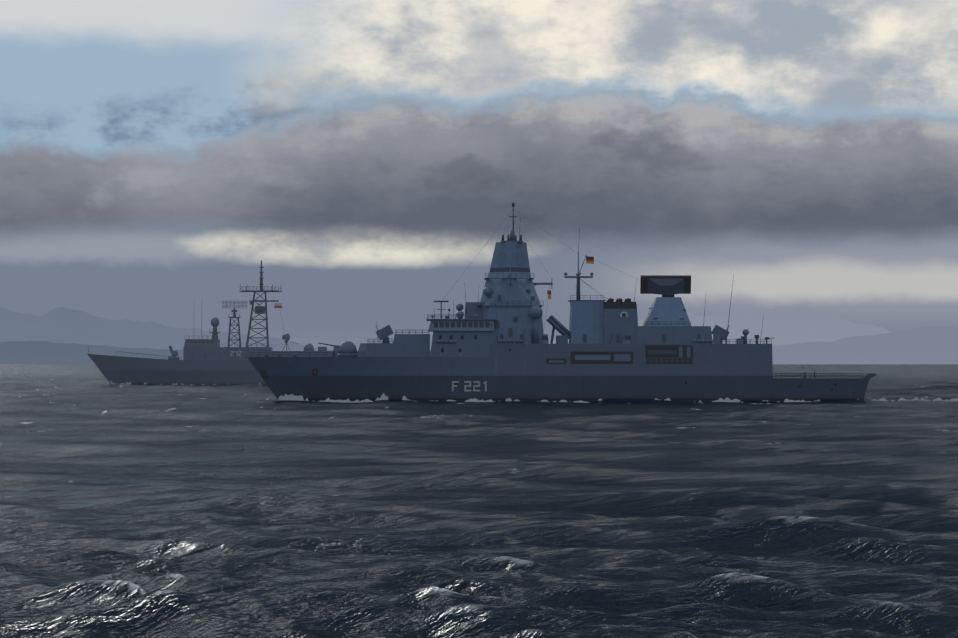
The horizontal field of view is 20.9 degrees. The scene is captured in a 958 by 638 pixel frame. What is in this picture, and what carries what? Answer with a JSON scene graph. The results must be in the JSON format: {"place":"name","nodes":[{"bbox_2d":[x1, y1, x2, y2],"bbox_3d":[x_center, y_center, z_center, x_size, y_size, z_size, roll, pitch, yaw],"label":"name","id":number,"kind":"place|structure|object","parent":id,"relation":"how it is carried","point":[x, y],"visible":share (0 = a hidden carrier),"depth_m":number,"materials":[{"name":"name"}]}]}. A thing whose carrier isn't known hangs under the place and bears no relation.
{"place":"outdoors","nodes":[
{"label":"outdoors","id":0,"kind":"place"},
{"bbox_2d":[0,341,182,363],"bbox_3d":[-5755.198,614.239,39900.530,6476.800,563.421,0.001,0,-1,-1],"label":"mountain","id":1,"kind":"structure","parent":0,"point":[29,352],"depth_m":39890.60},
{"bbox_2d":[0,307,333,350],"bbox_3d":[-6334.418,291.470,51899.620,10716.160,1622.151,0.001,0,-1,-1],"label":"mountain","id":2,"kind":"structure","parent":0,"point":[61,325],"depth_m":51880.35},
{"bbox_2d":[0,364,957,637],"bbox_3d":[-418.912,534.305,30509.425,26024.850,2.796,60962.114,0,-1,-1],"label":"sea water","id":3,"kind":"structure","parent":0,"point":[224,510],"depth_m":150.79,"materials":[{"name":"grey liquid"}]},
{"bbox_2d":[88,260,430,384],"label":"warship","id":4,"kind":"object","parent":3,"relation":"in","point":[207,361],"visible":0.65,"depth_m":1070.06,"materials":[{"name":"paint"}]},
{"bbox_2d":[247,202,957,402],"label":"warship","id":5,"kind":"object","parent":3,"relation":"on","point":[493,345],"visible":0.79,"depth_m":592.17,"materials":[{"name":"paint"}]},
{"bbox_2d":[0,0,957,350],"label":"sky","id":6,"kind":"structure","parent":0,"point":[153,153],"materials":[{"name":"grey"}]},
{"bbox_2d":[549,307,890,345],"bbox_3d":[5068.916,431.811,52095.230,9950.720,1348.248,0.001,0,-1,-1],"label":"mountain","id":7,"kind":"structure","parent":0,"point":[780,326],"depth_m":52118.60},
{"bbox_2d":[772,326,957,363],"bbox_3d":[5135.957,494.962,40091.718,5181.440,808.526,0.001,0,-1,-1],"label":"mountain","id":8,"kind":"structure","parent":0,"point":[929,345],"depth_m":40111.18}
]}

